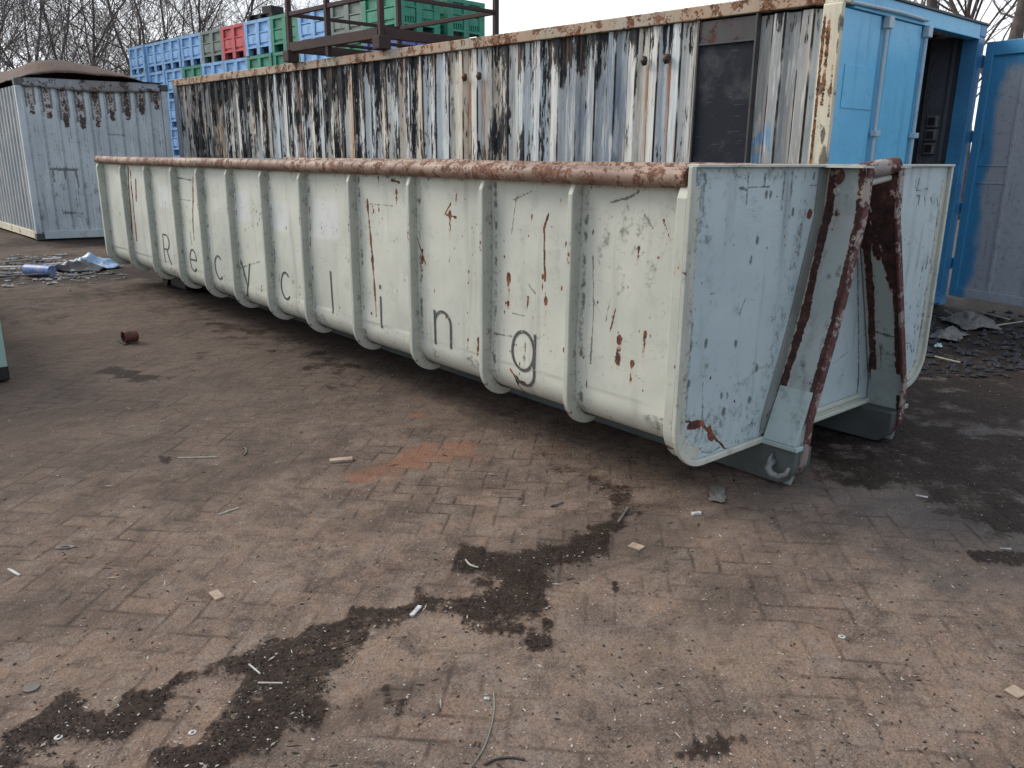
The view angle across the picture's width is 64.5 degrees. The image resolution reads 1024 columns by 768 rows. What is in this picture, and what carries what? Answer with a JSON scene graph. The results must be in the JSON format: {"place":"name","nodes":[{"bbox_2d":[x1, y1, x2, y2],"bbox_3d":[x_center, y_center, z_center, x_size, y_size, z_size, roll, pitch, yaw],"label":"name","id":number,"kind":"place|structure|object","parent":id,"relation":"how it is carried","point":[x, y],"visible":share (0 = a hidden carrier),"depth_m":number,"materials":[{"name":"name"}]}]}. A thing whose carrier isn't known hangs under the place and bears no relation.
{"place":"outdoors","nodes":[
{"label":"outdoors","id":0,"kind":"place"},
{"bbox_2d":[16,529,617,767],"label":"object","id":1,"kind":"structure","parent":0,"point":[324,645],"depth_m":2.60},
{"bbox_2d":[0,0,1016,150],"label":"sky","id":2,"kind":"structure","parent":0,"point":[514,15],"materials":[{"name":"white"}]},
{"bbox_2d":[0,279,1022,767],"bbox_3d":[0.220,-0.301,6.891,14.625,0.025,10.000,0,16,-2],"label":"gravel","id":3,"kind":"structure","parent":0,"point":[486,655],"depth_m":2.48,"materials":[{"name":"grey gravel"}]},
{"bbox_2d":[0,219,1023,767],"bbox_3d":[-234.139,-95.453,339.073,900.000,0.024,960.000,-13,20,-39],"label":"ground","id":4,"kind":"structure","parent":0,"point":[200,367],"depth_m":3.25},
{"bbox_2d":[0,323,9,380],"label":"mint skip","id":5,"kind":"object","parent":4,"relation":"on","point":[4,372],"visible":1,"depth_m":5.71,"materials":[{"name":"paint"}]},
{"bbox_2d":[0,266,21,267],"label":"scrap strip","id":6,"kind":"object","parent":4,"relation":"on","point":[10,266],"visible":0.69,"depth_m":11.14,"materials":[{"name":"plastic"}]},
{"bbox_2d":[7,568,20,575],"bbox_3d":[-1.939,0.733,3.159,0.088,0.007,0.010,11,19,33],"label":"stick","id":7,"kind":"object","parent":4,"relation":"on","point":[13,571],"visible":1,"depth_m":3.16,"materials":[{"name":"plastic"}]},
{"bbox_2d":[0,273,49,277],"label":"scrap strip","id":8,"kind":"object","parent":4,"relation":"on","point":[25,275],"visible":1,"depth_m":10.43,"materials":[{"name":"metal"}]},
{"bbox_2d":[22,682,39,692],"bbox_3d":[-1.470,0.929,2.481,0.048,0.007,0.048,-13,20,-39],"label":"metal disc","id":9,"kind":"object","parent":4,"relation":"on","point":[31,687],"visible":1,"depth_m":2.48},
{"bbox_2d":[22,264,56,276],"bbox_3d":[-6.192,-1.484,10.622,0.424,0.146,0.150,5,16,16],"label":"roll","id":10,"kind":"object","parent":4,"relation":"on","point":[33,269],"visible":0.89,"depth_m":10.57,"materials":[{"name":"blue plastic"}]},
{"bbox_2d":[32,257,62,260],"bbox_3d":[-6.917,-1.852,12.042,0.451,0.050,0.060,-1,16,-5],"label":"scrap strip","id":11,"kind":"object","parent":4,"relation":"on","point":[49,259],"visible":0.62,"depth_m":12.02,"materials":[{"name":"plastic"}]},
{"bbox_2d":[0,0,126,71],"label":"bare tree","id":12,"kind":"object","parent":4,"relation":"on","point":[3,18],"visible":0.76,"depth_m":25.48,"materials":[{"name":"brown plant"}]},
{"bbox_2d":[0,243,128,290],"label":"litter fragments","id":13,"kind":"object","parent":4,"relation":"on","point":[13,270],"visible":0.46,"depth_m":10.88,"materials":[{"name":"grey"}]},
{"bbox_2d":[5,258,41,262],"bbox_3d":[-7.081,-1.790,11.758,0.552,0.079,0.060,2,16,6],"label":"scrap strip","id":14,"kind":"object","parent":13,"relation":"on","point":[23,260],"visible":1,"depth_m":11.73,"materials":[{"name":"metal"}]},
{"bbox_2d":[55,545,76,548],"bbox_3d":[-1.845,0.674,3.355,0.084,0.005,0.028,-3,16,-11],"label":"chain link","id":15,"kind":"object","parent":4,"relation":"on","point":[68,546],"visible":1,"depth_m":3.35,"materials":[{"name":"metal"}]},
{"bbox_2d":[50,259,104,271],"bbox_3d":[-6.047,-1.634,11.136,0.873,0.149,0.384,-1,16,-5],"label":"plastic bag","id":16,"kind":"object","parent":4,"relation":"on","point":[79,265],"visible":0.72,"depth_m":11.06,"materials":[{"name":"grey plastic"}]},
{"bbox_2d":[0,0,166,75],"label":"bare tree","id":17,"kind":"object","parent":4,"relation":"on","point":[36,58],"visible":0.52,"depth_m":30.62,"materials":[{"name":"brown plant"}]},
{"bbox_2d":[0,60,172,239],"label":"shipping container","id":18,"kind":"object","parent":4,"relation":"on","point":[63,124],"visible":0.75,"depth_m":15.05,"materials":[{"name":"grey metal"}]},
{"bbox_2d":[69,252,119,267],"bbox_3d":[-5.970,-1.761,11.477,0.770,0.213,0.472,-3,16,-13],"label":"plastic bag","id":19,"kind":"object","parent":4,"relation":"on","point":[103,262],"visible":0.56,"depth_m":11.45,"materials":[{"name":"blue plastic"}]},
{"bbox_2d":[0,0,231,75],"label":"bare tree","id":20,"kind":"object","parent":4,"relation":"on","point":[152,16],"visible":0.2,"depth_m":37.38,"materials":[{"name":"brown plant"}]},
{"bbox_2d":[0,0,241,74],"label":"bare tree","id":21,"kind":"object","parent":4,"relation":"on","point":[60,58],"visible":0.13,"depth_m":34.49,"materials":[{"name":"brown plant"}]},
{"bbox_2d":[121,329,138,342],"bbox_3d":[-3.282,-0.409,6.966,0.104,0.104,0.110,14,21,40],"label":"tin can","id":22,"kind":"object","parent":4,"relation":"on","point":[128,336],"visible":1,"depth_m":6.94,"materials":[{"name":"brown metal"}]},
{"bbox_2d":[1,0,269,75],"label":"bare tree","id":23,"kind":"object","parent":4,"relation":"on","point":[119,30],"visible":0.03,"depth_m":47.38,"materials":[{"name":"brown plant"}]},
{"bbox_2d":[1,0,274,75],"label":"bare tree","id":24,"kind":"object","parent":4,"relation":"on","point":[93,27],"visible":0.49,"depth_m":30.60,"materials":[{"name":"brown plant"}]},
{"bbox_2d":[4,0,317,74],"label":"bare tree","id":25,"kind":"object","parent":4,"relation":"on","point":[169,25],"visible":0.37,"depth_m":33.98,"materials":[{"name":"brown plant"}]},
{"bbox_2d":[7,0,333,72],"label":"bare tree","id":26,"kind":"object","parent":4,"relation":"on","point":[162,15],"visible":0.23,"depth_m":36.70,"materials":[{"name":"brown plant"}]},
{"bbox_2d":[188,729,196,734],"bbox_3d":[-0.904,0.986,2.297,0.024,0.002,0.024,-13,20,-39],"label":"washer","id":27,"kind":"object","parent":4,"relation":"on","point":[190,733],"visible":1,"depth_m":2.29,"materials":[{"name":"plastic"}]},
{"bbox_2d":[178,456,217,458],"bbox_3d":[-1.688,0.395,4.358,0.209,0.006,0.008,-1,16,-5],"label":"stick","id":28,"kind":"object","parent":4,"relation":"on","point":[200,457],"visible":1,"depth_m":4.36,"materials":[{"name":"grey wood"}]},
{"bbox_2d":[209,589,224,600],"bbox_3d":[-1.093,0.781,3.001,0.036,0.008,0.068,-13,20,-39],"label":"flat chip","id":29,"kind":"object","parent":4,"relation":"on","point":[216,595],"visible":1,"depth_m":2.99,"materials":[{"name":"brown wood"}]},
{"bbox_2d":[218,507,239,514],"bbox_3d":[-1.292,0.580,3.704,0.008,0.007,0.105,13,20,39],"label":"stick","id":30,"kind":"object","parent":4,"relation":"on","point":[228,511],"visible":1,"depth_m":3.70,"materials":[{"name":"grey wood"}]},
{"bbox_2d":[143,0,321,71],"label":"bare tree","id":31,"kind":"object","parent":4,"relation":"on","point":[231,18],"visible":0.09,"depth_m":43.37,"materials":[{"name":"brown plant"}]},
{"bbox_2d":[248,664,260,674],"bbox_3d":[-0.815,0.903,2.569,0.071,0.005,0.005,15,21,42],"label":"stick","id":32,"kind":"object","parent":4,"relation":"on","point":[255,669],"visible":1,"depth_m":2.57,"materials":[{"name":"plastic"}]},
{"bbox_2d":[258,682,282,683],"bbox_3d":[-0.745,0.921,2.499,0.079,0.009,0.006,2,16,5],"label":"stick","id":33,"kind":"object","parent":4,"relation":"on","point":[270,682],"visible":1,"depth_m":2.50,"materials":[{"name":"beige wood"}]},
{"bbox_2d":[230,0,336,23],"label":"bare tree","id":34,"kind":"object","parent":4,"relation":"on","point":[280,5],"visible":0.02,"depth_m":50.06,"materials":[{"name":"brown plant"}]},
{"bbox_2d":[0,522,623,767],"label":"soil clods","id":35,"kind":"object","parent":4,"relation":"on","point":[163,704],"visible":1,"depth_m":2.41,"materials":[{"name":"black soil"}]},
{"bbox_2d":[330,456,352,463],"bbox_3d":[-0.910,0.404,4.322,0.121,0.019,0.045,-3,16,-12],"label":"wood block","id":36,"kind":"object","parent":4,"relation":"on","point":[341,459],"depth_m":4.31,"materials":[{"name":"beige wood"}]},
{"bbox_2d":[409,605,421,616],"bbox_3d":[-0.343,0.809,2.891,0.016,0.009,0.068,6,17,20],"label":"plastic strip","id":37,"kind":"object","parent":4,"relation":"on","point":[413,613],"visible":1,"depth_m":2.88,"materials":[{"name":"white plastic"}]},
{"bbox_2d":[465,559,478,567],"bbox_3d":[-0.164,0.714,3.218,0.021,0.008,0.087,-13,20,-39],"label":"wire","id":38,"kind":"object","parent":4,"relation":"on","point":[468,563],"visible":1,"depth_m":3.20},
{"bbox_2d":[470,692,494,767],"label":"wire","id":39,"kind":"object","parent":4,"relation":"on","point":[489,732],"visible":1,"depth_m":2.29,"materials":[{"name":"grey metal"}]},
{"bbox_2d":[484,756,524,765],"bbox_3d":[-0.021,1.016,2.192,0.112,0.007,0.024,-2,16,-10],"label":"wire","id":40,"kind":"object","parent":4,"relation":"on","point":[503,757],"visible":1,"depth_m":2.19,"materials":[{"name":"grey metal"}]},
{"bbox_2d":[0,301,1023,767],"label":"dirt crumbs","id":41,"kind":"object","parent":4,"relation":"on","point":[532,645],"visible":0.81,"depth_m":2.50,"materials":[{"name":"brown soil"}]},
{"bbox_2d":[15,305,1009,754],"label":"wood slivers","id":42,"kind":"object","parent":4,"relation":"on","point":[423,609],"visible":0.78,"depth_m":2.63,"materials":[{"name":"beige wood"}]},
{"bbox_2d":[94,156,955,484],"bbox_3d":[-1.145,-1.288,7.421,2.525,1.573,9.092,-13,20,-39],"label":"hook lift container","id":43,"kind":"object","parent":4,"relation":"on","point":[760,320],"visible":1,"depth_m":4.27,"materials":[{"name":"metal"}]},
{"bbox_2d":[96,158,283,263],"bbox_3d":[-4.080,-2.316,10.716,2.476,1.295,0.017,-13,20,-39],"label":"rear door","id":44,"kind":"structure","parent":43,"relation":"in","point":[128,262],"depth_m":11.02,"materials":[{"name":"paint"}]},
{"bbox_2d":[46,396,1022,755],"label":"bark slivers","id":45,"kind":"object","parent":4,"relation":"on","point":[444,628],"visible":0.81,"depth_m":2.57,"materials":[{"name":"brown wood"}]},
{"bbox_2d":[534,561,553,571],"bbox_3d":[0.130,0.722,3.220,0.099,0.011,0.016,14,20,39],"label":"wire","id":46,"kind":"object","parent":4,"relation":"on","point":[543,565],"visible":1,"depth_m":3.23,"materials":[{"name":"metal"}]},
{"bbox_2d":[263,362,842,579],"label":"bark litter","id":47,"kind":"object","parent":4,"relation":"on","point":[733,480],"visible":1,"depth_m":4.22,"materials":[{"name":"brown wood"}]},
{"bbox_2d":[550,501,563,506],"bbox_3d":[0.210,0.562,3.796,0.084,0.010,0.010,-13,21,-40],"label":"stick","id":48,"kind":"object","parent":4,"relation":"on","point":[558,503],"visible":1,"depth_m":3.79,"materials":[{"name":"wood"}]},
{"bbox_2d":[172,0,1023,306],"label":"shipping container","id":49,"kind":"object","parent":4,"relation":"on","point":[800,82],"visible":0.53,"depth_m":8.49,"materials":[{"name":"white metal"}]},
{"bbox_2d":[283,0,498,62],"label":"steel rack","id":50,"kind":"object","parent":49,"relation":"on","point":[380,36],"visible":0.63,"depth_m":11.55,"materials":[{"name":"brown metal"}]},
{"bbox_2d":[693,41,753,162],"bbox_3d":[1.947,-1.971,7.658,0.020,2.310,0.570,-15,22,-43],"label":"boarded window","id":51,"kind":"structure","parent":49,"relation":"in","point":[724,75],"depth_m":7.48,"materials":[{"name":"black wood"}]},
{"bbox_2d":[689,13,761,162],"bbox_3d":[1.940,-2.031,7.634,0.060,2.620,0.609,-15,22,-43],"label":"window frame","id":52,"kind":"structure","parent":49,"relation":"in","point":[756,39],"depth_m":7.33,"materials":[{"name":"metal"}]},
{"bbox_2d":[828,7,933,163],"bbox_3d":[3.296,-1.959,7.445,1.611,2.595,0.103,-13,20,-39],"label":"closed door","id":53,"kind":"structure","parent":49,"relation":"in","point":[882,61],"depth_m":7.21,"materials":[{"name":"blue paint"}]},
{"bbox_2d":[948,38,1023,306],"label":"open door","id":54,"kind":"structure","parent":49,"relation":"in","point":[987,263],"depth_m":8.50,"materials":[{"name":"blue paint"}]},
{"bbox_2d":[617,507,628,522],"bbox_3d":[0.505,0.593,3.684,0.010,0.009,0.168,7,17,21],"label":"stick","id":55,"kind":"object","parent":4,"relation":"on","point":[622,515],"visible":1,"depth_m":3.67,"materials":[{"name":"wood"}]},
{"bbox_2d":[628,542,644,550],"bbox_3d":[0.520,0.679,3.392,0.057,0.006,0.045,12,20,37],"label":"flat chip","id":56,"kind":"object","parent":4,"relation":"on","point":[635,546],"visible":1,"depth_m":3.38,"materials":[{"name":"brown wood"}]},
{"bbox_2d":[649,0,736,11],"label":"bare tree","id":57,"kind":"object","parent":4,"relation":"on","point":[683,5],"visible":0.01,"depth_m":40.40,"materials":[{"name":"brown plant"}]},
{"bbox_2d":[691,511,700,515],"bbox_3d":[0.843,0.592,3.710,0.044,0.013,0.020,-3,16,-12],"label":"plastic bit","id":58,"kind":"object","parent":4,"relation":"on","point":[696,513],"visible":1,"depth_m":3.70,"materials":[{"name":"white plastic"}]},
{"bbox_2d":[709,485,725,502],"bbox_3d":[0.994,0.523,3.919,0.084,0.015,0.213,4,16,13],"label":"paper scrap","id":59,"kind":"object","parent":4,"relation":"on","point":[716,492],"visible":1,"depth_m":3.90,"materials":[{"name":"grey paper"}]},
{"bbox_2d":[909,0,957,10],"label":"bare tree","id":60,"kind":"object","parent":4,"relation":"on","point":[932,3],"visible":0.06,"depth_m":20.01,"materials":[{"name":"brown plant"}]},
{"bbox_2d":[934,356,960,362],"bbox_3d":[3.499,-0.199,6.521,0.012,0.012,0.230,-7,17,-24],"label":"twig","id":61,"kind":"object","parent":4,"relation":"on","point":[947,359],"visible":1,"depth_m":6.51,"materials":[{"name":"beige wood"}]},
{"bbox_2d":[929,325,968,340],"bbox_3d":[4.022,-0.485,7.461,0.284,0.093,0.466,12,19,36],"label":"tarpaulin scrap","id":62,"kind":"object","parent":4,"relation":"on","point":[952,332],"visible":0.99,"depth_m":7.38,"materials":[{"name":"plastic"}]},
{"bbox_2d":[915,0,1013,75],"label":"bare tree","id":63,"kind":"object","parent":4,"relation":"on","point":[924,1],"visible":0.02,"depth_m":27.74,"materials":[{"name":"brown plant"}]},
{"bbox_2d":[939,310,1001,329],"bbox_3d":[4.530,-0.661,8.022,0.427,0.133,0.646,1,16,2],"label":"tarpaulin scrap","id":64,"kind":"object","parent":4,"relation":"on","point":[967,320],"visible":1,"depth_m":7.88,"materials":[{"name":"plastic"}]},
{"bbox_2d":[919,310,1023,377],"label":"black rubble","id":65,"kind":"object","parent":4,"relation":"on","point":[995,363],"visible":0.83,"depth_m":6.86,"materials":[{"name":"black stone"}]},
{"bbox_2d":[938,0,1017,219],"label":"bare tree","id":66,"kind":"object","parent":4,"relation":"on","point":[966,11],"visible":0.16,"depth_m":20.58,"materials":[{"name":"brown plant"}]},
{"bbox_2d":[940,0,1023,43],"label":"bare tree","id":67,"kind":"object","parent":4,"relation":"on","point":[998,9],"visible":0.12,"depth_m":21.07,"materials":[{"name":"brown plant"}]},
{"bbox_2d":[943,0,1023,74],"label":"bare tree","id":68,"kind":"object","parent":4,"relation":"on","point":[1017,29],"visible":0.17,"depth_m":18.41,"materials":[{"name":"brown plant"}]},
{"bbox_2d":[980,311,1009,319],"bbox_3d":[4.980,-0.706,8.368,0.012,0.011,0.433,-2,16,-8],"label":"twig","id":69,"kind":"object","parent":4,"relation":"on","point":[995,315],"visible":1,"depth_m":8.35,"materials":[{"name":"wood"}]},
{"bbox_2d":[998,321,1022,325],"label":"twig","id":70,"kind":"object","parent":4,"relation":"on","point":[1010,323],"visible":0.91,"depth_m":7.97,"materials":[{"name":"brown wood"}]},
{"bbox_2d":[1004,685,1023,698],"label":"cardboard piece","id":71,"kind":"object","parent":4,"relation":"on","point":[1017,692],"visible":1,"depth_m":2.49,"materials":[{"name":"beige cardboard"}]},
{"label":"plastic bin","id":72,"kind":"object","parent":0,"visible":0},
{"bbox_2d":[364,40,424,50],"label":"plastic bin","id":73,"kind":"object","parent":72,"relation":"on","point":[395,41],"depth_m":15.48,"materials":[{"name":"blue plastic"}]},
{"bbox_2d":[362,0,439,33],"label":"plastic bin","id":74,"kind":"object","parent":73,"relation":"on","point":[413,12],"visible":0.55,"depth_m":15.47,"materials":[{"name":"green plastic"}]},
{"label":"plastic bin","id":75,"kind":"object","parent":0,"visible":0},
{"bbox_2d":[424,0,484,37],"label":"plastic bin","id":76,"kind":"object","parent":75,"relation":"on","point":[474,27],"visible":0.52,"depth_m":16.18,"materials":[{"name":"green plastic"}]},
{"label":"plastic bin","id":77,"kind":"object","parent":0,"visible":0},
{"bbox_2d":[130,73,148,81],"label":"plastic bin","id":78,"kind":"object","parent":77,"relation":"on","point":[143,77],"visible":0.08,"depth_m":23.61,"materials":[{"name":"blue plastic"}]},
{"bbox_2d":[128,45,161,74],"bbox_3d":[-10.575,-9.515,23.958,1.000,0.750,1.200,-14,21,-42],"label":"plastic bin","id":79,"kind":"object","parent":78,"relation":"on","point":[137,60],"visible":0.27,"depth_m":23.62,"materials":[{"name":"blue plastic"}]},
{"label":"plastic bin","id":80,"kind":"object","parent":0,"visible":0},
{"bbox_2d":[148,70,165,84],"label":"plastic bin","id":81,"kind":"object","parent":80,"relation":"on","point":[157,77],"visible":0.14,"depth_m":22.94,"materials":[{"name":"blue plastic"}]},
{"bbox_2d":[145,41,178,72],"bbox_3d":[-9.711,-9.285,23.165,1.000,0.750,1.200,-14,21,-42],"label":"plastic bin","id":82,"kind":"object","parent":81,"relation":"on","point":[154,58],"visible":0.35,"depth_m":22.89,"materials":[{"name":"blue plastic"}]},
{"bbox_2d":[142,39,162,44],"bbox_3d":[-10.005,-9.776,23.302,0.800,0.100,1.400,-13,21,-40],"label":"board","id":83,"kind":"object","parent":82,"relation":"on","point":[158,40],"visible":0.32,"depth_m":22.88,"materials":[{"name":"metal"}]},
{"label":"plastic bin","id":84,"kind":"object","parent":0,"visible":0},
{"bbox_2d":[170,127,178,154],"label":"plastic bin","id":85,"kind":"object","parent":84,"relation":"on","point":[174,140],"visible":0.1,"depth_m":22.87,"materials":[{"name":"blue plastic"}]},
{"bbox_2d":[167,99,176,126],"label":"plastic bin","id":86,"kind":"object","parent":85,"relation":"on","point":[171,110],"visible":0.07,"depth_m":22.72,"materials":[{"name":"blue plastic"}]},
{"bbox_2d":[164,67,182,98],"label":"plastic bin","id":87,"kind":"object","parent":86,"relation":"on","point":[173,74],"visible":0.16,"depth_m":22.41,"materials":[{"name":"blue plastic"}]},
{"bbox_2d":[161,37,190,69],"bbox_3d":[-8.893,-9.044,22.328,1.000,0.750,1.200,-14,21,-42],"label":"plastic bin","id":88,"kind":"object","parent":87,"relation":"on","point":[171,52],"visible":0.33,"depth_m":22.02,"materials":[{"name":"blue plastic"}]},
{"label":"plastic bin","id":89,"kind":"object","parent":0,"visible":0},
{"bbox_2d":[182,64,201,85],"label":"plastic bin","id":90,"kind":"object","parent":89,"relation":"on","point":[192,71],"visible":0.13,"depth_m":21.33,"materials":[{"name":"green plastic"}]},
{"bbox_2d":[179,33,211,66],"bbox_3d":[-8.038,-8.811,21.526,1.200,0.750,1.000,15,21,42],"label":"plastic bin","id":91,"kind":"object","parent":90,"relation":"on","point":[190,48],"visible":0.35,"depth_m":21.24,"materials":[{"name":"blue plastic"}]},
{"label":"plastic bin","id":92,"kind":"object","parent":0,"visible":0},
{"bbox_2d":[201,61,224,75],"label":"plastic bin","id":93,"kind":"object","parent":92,"relation":"on","point":[213,68],"visible":0.08,"depth_m":20.49,"materials":[{"name":"blue plastic"}]},
{"bbox_2d":[200,28,232,63],"bbox_3d":[-7.191,-8.578,20.718,1.200,0.750,1.000,16,22,43],"label":"plastic bin","id":94,"kind":"object","parent":93,"relation":"on","point":[211,46],"visible":0.48,"depth_m":20.45,"materials":[{"name":"grey plastic"}]},
{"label":"plastic bin","id":95,"kind":"object","parent":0,"visible":0},
{"bbox_2d":[223,57,247,71],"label":"plastic bin","id":96,"kind":"object","parent":95,"relation":"on","point":[237,64],"visible":0.11,"depth_m":19.69,"materials":[{"name":"blue plastic"}]},
{"bbox_2d":[220,23,256,59],"bbox_3d":[-6.369,-8.337,19.884,1.200,0.750,1.000,15,21,42],"label":"plastic bin","id":97,"kind":"object","parent":96,"relation":"on","point":[233,40],"visible":0.36,"depth_m":19.61,"materials":[{"name":"red plastic"}]},
{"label":"plastic bin","id":98,"kind":"object","parent":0,"visible":0},
{"bbox_2d":[247,53,272,68],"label":"plastic bin","id":99,"kind":"object","parent":98,"relation":"on","point":[260,61],"visible":0.15,"depth_m":18.86,"materials":[{"name":"green plastic"}]},
{"bbox_2d":[243,17,283,56],"bbox_3d":[-5.528,-8.101,19.070,1.200,0.750,1.000,15,21,42],"label":"plastic bin","id":100,"kind":"object","parent":99,"relation":"on","point":[257,33],"visible":0.48,"depth_m":18.77,"materials":[{"name":"blue plastic"}]},
{"bbox_2d":[247,5,283,20],"bbox_3d":[-5.505,-8.598,18.951,1.000,0.260,0.940,13,20,38],"label":"pallet","id":101,"kind":"object","parent":100,"relation":"on","point":[269,10],"visible":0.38,"depth_m":18.49,"materials":[{"name":"wood"}]},
{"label":"plastic bin","id":102,"kind":"object","parent":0,"visible":0},
{"bbox_2d":[272,51,300,65],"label":"plastic bin","id":103,"kind":"object","parent":102,"relation":"on","point":[277,58],"visible":0.06,"depth_m":18.34,"materials":[{"name":"green plastic"}]},
{"bbox_2d":[270,13,298,52],"bbox_3d":[-4.681,-7.867,18.261,1.000,0.750,1.200,-14,22,-43],"label":"plastic bin","id":104,"kind":"object","parent":103,"relation":"on","point":[278,30],"visible":0.3,"depth_m":18.06,"materials":[{"name":"green plastic"}]},
{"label":"plastic bin","id":105,"kind":"object","parent":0,"visible":0},
{"bbox_2d":[301,54,330,61],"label":"plastic bin","id":106,"kind":"object","parent":105,"relation":"on","point":[306,57],"visible":0.01,"depth_m":17.48,"materials":[{"name":"blue plastic"}]},
{"bbox_2d":[297,10,324,40],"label":"plastic bin","id":107,"kind":"object","parent":106,"relation":"on","point":[309,29],"visible":0.19,"depth_m":17.17,"materials":[{"name":"blue plastic"}]},
{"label":"plastic bin","id":108,"kind":"object","parent":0,"visible":0},
{"bbox_2d":[331,43,363,57],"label":"plastic bin","id":109,"kind":"object","parent":108,"relation":"on","point":[361,44],"visible":0.02,"depth_m":16.32,"materials":[{"name":"green plastic"}]},
{"bbox_2d":[330,1,362,34],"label":"plastic bin","id":110,"kind":"object","parent":109,"relation":"on","point":[352,12],"visible":0.27,"depth_m":16.30,"materials":[{"name":"plastic"}]}
]}

